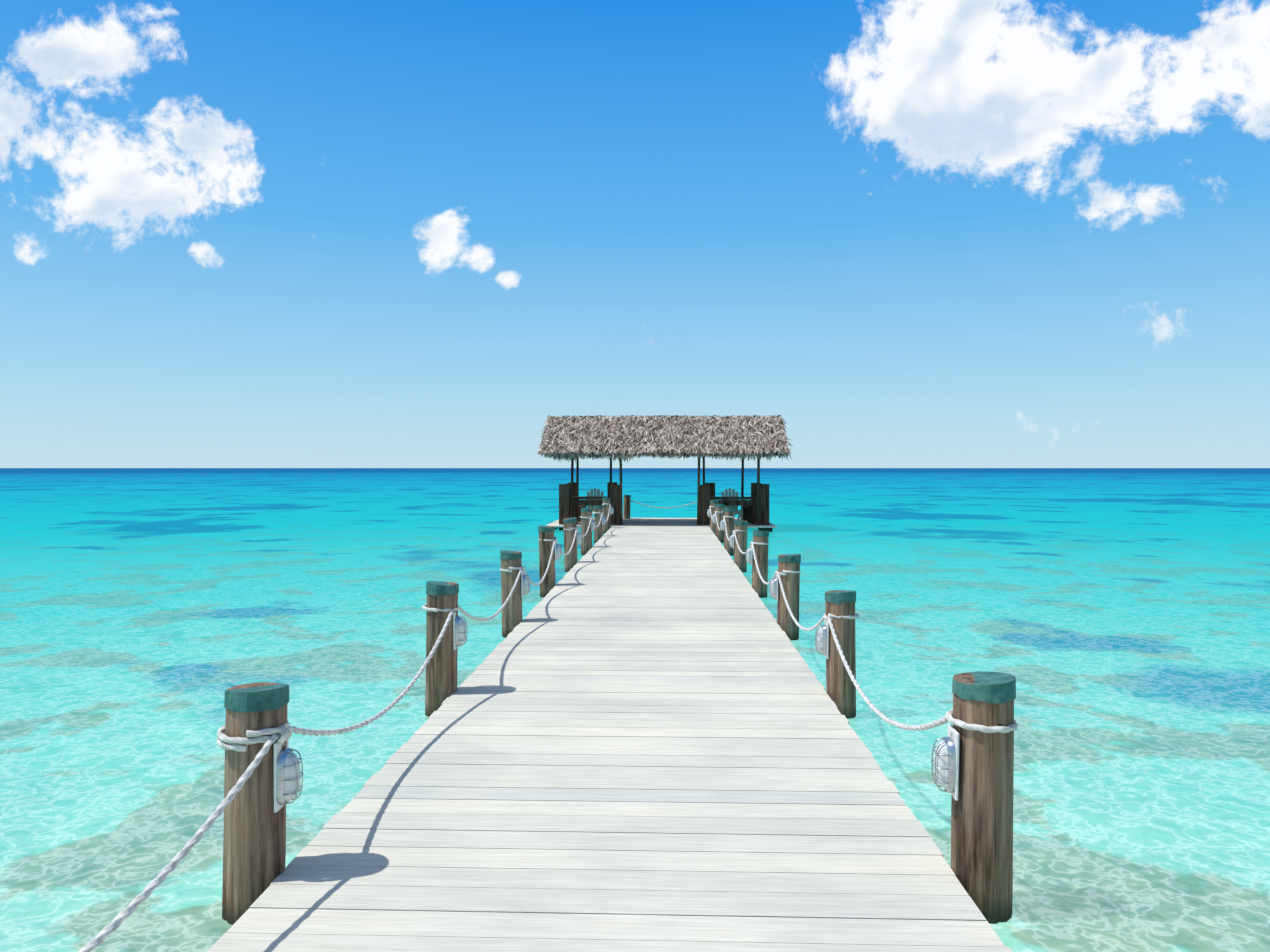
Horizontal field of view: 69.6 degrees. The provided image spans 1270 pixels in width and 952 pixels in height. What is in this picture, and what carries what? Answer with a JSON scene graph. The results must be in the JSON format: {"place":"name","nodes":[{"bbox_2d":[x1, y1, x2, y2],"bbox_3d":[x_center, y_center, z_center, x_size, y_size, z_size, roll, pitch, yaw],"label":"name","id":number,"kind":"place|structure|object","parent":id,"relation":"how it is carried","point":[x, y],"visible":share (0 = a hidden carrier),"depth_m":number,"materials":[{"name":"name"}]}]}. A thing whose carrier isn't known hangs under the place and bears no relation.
{"place":"outdoors","nodes":[
{"label":"outdoors","id":0,"kind":"place"},
{"bbox_2d":[207,518,1012,951],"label":"pier deck planks","id":1,"kind":"object","parent":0,"point":[635,734],"visible":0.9,"depth_m":4.26,"materials":[{"name":"white wood"}]},
{"bbox_2d":[0,468,1269,951],"bbox_3d":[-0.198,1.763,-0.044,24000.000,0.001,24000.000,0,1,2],"label":"sea water","id":2,"kind":"structure","parent":0,"point":[1114,622],"depth_m":9.07,"materials":[{"name":"teal liquid"}]},
{"bbox_2d":[222,682,288,924],"bbox_3d":[-1.512,1.731,3.632,0.258,1.804,0.252,0,1,2],"label":"pier post","id":3,"kind":"object","parent":2,"relation":"in","point":[254,847],"visible":0.73,"depth_m":3.54,"materials":[{"name":"brown wood"}]},
{"bbox_2d":[274,739,303,812],"bbox_3d":[-1.361,1.175,3.611,0.088,0.270,0.121,0,1,2],"label":"pier lamp","id":4,"kind":"object","parent":3,"relation":"attached to","point":[287,777],"visible":0.98,"depth_m":3.57,"materials":[{"name":"clear glass"}]},
{"bbox_2d":[79,500,1018,951],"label":"rope","id":5,"kind":"object","parent":3,"relation":"attached to","point":[271,736],"visible":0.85,"depth_m":3.60,"materials":[{"name":"white fabric"}]},
{"bbox_2d":[425,581,458,716],"bbox_3d":[-1.395,1.681,6.559,0.266,1.854,0.259,0,1,2],"label":"pier post","id":6,"kind":"object","parent":2,"relation":"in","point":[441,677],"visible":0.44,"depth_m":6.45,"materials":[{"name":"brown wood"}]},
{"bbox_2d":[453,612,467,649],"bbox_3d":[-1.245,1.101,6.541,0.087,0.275,0.133,0,1,2],"label":"pier lamp","id":7,"kind":"object","parent":6,"relation":"attached to","point":[459,631],"visible":1,"depth_m":6.50,"materials":[{"name":"glass"}]},
{"bbox_2d":[500,550,521,637],"bbox_3d":[-1.288,1.682,9.585,0.246,1.798,0.250,0,1,2],"label":"pier post","id":8,"kind":"object","parent":2,"relation":"in","point":[512,615],"visible":0.46,"depth_m":9.48,"materials":[{"name":"brown wood"}]},
{"bbox_2d":[521,570,529,596],"bbox_3d":[-1.139,1.129,9.565,0.087,0.275,0.132,0,1,2],"label":"pier lamp","id":9,"kind":"object","parent":8,"relation":"attached to","point":[525,584],"visible":1,"depth_m":9.52,"materials":[{"name":"glass"}]},
{"bbox_2d":[538,525,554,597],"bbox_3d":[-1.199,1.619,12.536,0.257,1.874,0.258,0,1,2],"label":"pier post","id":10,"kind":"object","parent":2,"relation":"in","point":[547,584],"visible":0.54,"depth_m":12.43,"materials":[{"name":"brown wood"}]},
{"bbox_2d":[555,541,561,560],"bbox_3d":[-1.048,1.026,12.516,0.087,0.270,0.120,0,1,2],"label":"pier lamp","id":11,"kind":"object","parent":10,"relation":"attached to","point":[558,551],"visible":1,"depth_m":12.48,"materials":[{"name":"white glass"}]},
{"bbox_2d":[563,517,576,571],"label":"pier post","id":12,"kind":"object","parent":2,"relation":"in","point":[570,560],"visible":0.58,"depth_m":15.46,"materials":[{"name":"brown wood"}]},
{"bbox_2d":[577,530,581,545],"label":"pier lamp","id":13,"kind":"object","parent":12,"relation":"attached to","point":[579,538],"visible":1,"depth_m":15.51,"materials":[{"name":"glass"}]},
{"bbox_2d":[581,508,591,554],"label":"pier post","id":14,"kind":"object","parent":2,"relation":"in","point":[586,545],"visible":0.5,"depth_m":18.43,"materials":[{"name":"brown wood"}]},
{"bbox_2d":[591,519,595,531],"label":"pier lamp","id":15,"kind":"object","parent":14,"relation":"attached to","point":[593,524],"visible":1,"depth_m":18.48,"materials":[{"name":"glass"}]},
{"bbox_2d":[594,505,603,542],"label":"pier post","id":16,"kind":"object","parent":2,"relation":"in","point":[598,532],"visible":0.42,"depth_m":21.45,"materials":[{"name":"brown wood"}]},
{"bbox_2d":[602,514,605,525],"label":"pier lamp","id":17,"kind":"object","parent":16,"relation":"attached to","point":[603,520],"visible":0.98,"depth_m":21.48,"materials":[{"name":"glass"}]},
{"bbox_2d":[602,498,610,533],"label":"pier post","id":18,"kind":"object","parent":2,"relation":"in","point":[606,526],"visible":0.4,"depth_m":24.54,"materials":[{"name":"brown wood"}]},
{"bbox_2d":[710,500,717,533],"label":"pier post","id":19,"kind":"object","parent":2,"relation":"in","point":[712,503],"visible":0.25,"depth_m":24.44,"materials":[{"name":"brown wood"}]},
{"bbox_2d":[715,504,724,542],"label":"pier post","id":20,"kind":"object","parent":2,"relation":"in","point":[719,534],"visible":0.33,"depth_m":21.43,"materials":[{"name":"brown wood"}]},
{"bbox_2d":[724,508,734,555],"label":"pier post","id":21,"kind":"object","parent":2,"relation":"in","point":[730,526],"visible":0.25,"depth_m":18.36,"materials":[{"name":"brown wood"}]},
{"bbox_2d":[720,518,723,530],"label":"pier lamp","id":22,"kind":"object","parent":21,"relation":"attached to","point":[722,524],"visible":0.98,"depth_m":18.41,"materials":[{"name":"white glass"}]},
{"bbox_2d":[734,520,747,572],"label":"pier post","id":23,"kind":"object","parent":2,"relation":"in","point":[740,562],"visible":0.46,"depth_m":15.40,"materials":[{"name":"brown wood"}]},
{"bbox_2d":[729,533,733,548],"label":"pier lamp","id":24,"kind":"object","parent":23,"relation":"attached to","point":[731,540],"visible":1,"depth_m":15.46,"materials":[{"name":"white glass"}]},
{"bbox_2d":[752,530,768,597],"bbox_3d":[1.702,1.645,12.503,0.258,1.822,0.221,0,1,2],"label":"pier post","id":25,"kind":"object","parent":2,"relation":"in","point":[759,587],"visible":0.42,"depth_m":12.41,"materials":[{"name":"brown wood"}]},
{"bbox_2d":[746,545,752,564],"bbox_3d":[1.558,1.083,12.492,0.088,0.276,0.134,0,1,2],"label":"pier lamp","id":26,"kind":"object","parent":25,"relation":"attached to","point":[749,559],"visible":1,"depth_m":12.45,"materials":[{"name":"white glass"}]},
{"bbox_2d":[777,554,800,640],"bbox_3d":[1.579,1.694,9.445,0.260,1.777,0.260,0,1,2],"label":"pier post","id":27,"kind":"object","parent":2,"relation":"in","point":[789,627],"visible":0.33,"depth_m":9.34,"materials":[{"name":"brown wood"}]},
{"bbox_2d":[769,574,777,600],"bbox_3d":[1.428,1.149,9.435,0.087,0.270,0.120,0,1,2],"label":"pier lamp","id":28,"kind":"object","parent":27,"relation":"attached to","point":[773,587],"visible":1,"depth_m":9.39,"materials":[{"name":"glass"}]},
{"bbox_2d":[825,590,855,718],"bbox_3d":[1.472,1.710,6.520,0.240,1.796,0.244,0,1,2],"label":"pier post","id":29,"kind":"object","parent":2,"relation":"in","point":[840,689],"visible":0.38,"depth_m":6.42,"materials":[{"name":"brown wood"}]},
{"bbox_2d":[815,620,828,658],"bbox_3d":[1.328,1.158,6.513,0.088,0.276,0.135,0,1,2],"label":"pier lamp","id":30,"kind":"object","parent":29,"relation":"attached to","point":[822,639],"visible":0.94,"depth_m":6.47,"materials":[{"name":"glass"}]},
{"bbox_2d":[951,671,1015,923],"bbox_3d":[1.384,1.712,3.651,0.251,1.839,0.247,0,1,2],"label":"pier post","id":31,"kind":"object","parent":2,"relation":"in","point":[982,838],"visible":0.77,"depth_m":3.55,"materials":[{"name":"brown wood"}]},
{"bbox_2d":[931,724,959,800],"bbox_3d":[1.229,1.139,3.642,0.087,0.276,0.134,0,1,2],"label":"pier lamp","id":32,"kind":"object","parent":31,"relation":"attached to","point":[946,764],"visible":1,"depth_m":3.60,"materials":[{"name":"glass"}]},
{"bbox_3d":[0.294,1.593,13.722,6.180,0.138,31.450,0,1,2],"label":"pier","id":33,"kind":"object","parent":2,"relation":"on","visible":0},
{"bbox_2d":[584,488,603,513],"bbox_3d":[-1.210,0.863,27.204,0.710,1.006,0.846,0,1,-7],"label":"chair","id":34,"kind":"object","parent":33,"relation":"on","point":[596,492],"visible":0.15,"depth_m":26.89,"materials":[{"name":"paint"}]},
{"bbox_2d":[623,495,630,518],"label":"wooden post","id":35,"kind":"object","parent":33,"relation":"attached to","point":[626,506],"visible":0.54,"depth_m":28.78,"materials":[{"name":"brown wood"}]},
{"bbox_2d":[559,438,776,530],"bbox_3d":[0.852,0.144,26.773,6.500,3.650,3.338,0,1,2],"label":"gazebo frame","id":36,"kind":"object","parent":33,"relation":"on","point":[755,505],"visible":0.48,"depth_m":25.79,"materials":[{"name":"brown wood"}]},
{"bbox_2d":[536,415,792,462],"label":"thatched roof","id":37,"kind":"structure","parent":36,"relation":"on","point":[731,436],"depth_m":25.72,"materials":[{"name":"grey plant"}]},
{"bbox_2d":[721,488,742,520],"bbox_3d":[2.853,0.864,27.060,0.710,1.006,0.846,0,1,14],"label":"chair","id":38,"kind":"object","parent":33,"relation":"on","point":[734,494],"visible":0.31,"depth_m":26.78,"materials":[{"name":"paint"}]},
{"bbox_2d":[0,0,1269,467],"label":"sky","id":39,"kind":"structure","parent":0,"point":[234,233],"materials":[{"name":"blue"}]},
{"bbox_2d":[712,514,715,523],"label":"pier lamp","id":40,"kind":"object","parent":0,"point":[714,518],"visible":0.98,"depth_m":21.49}
]}

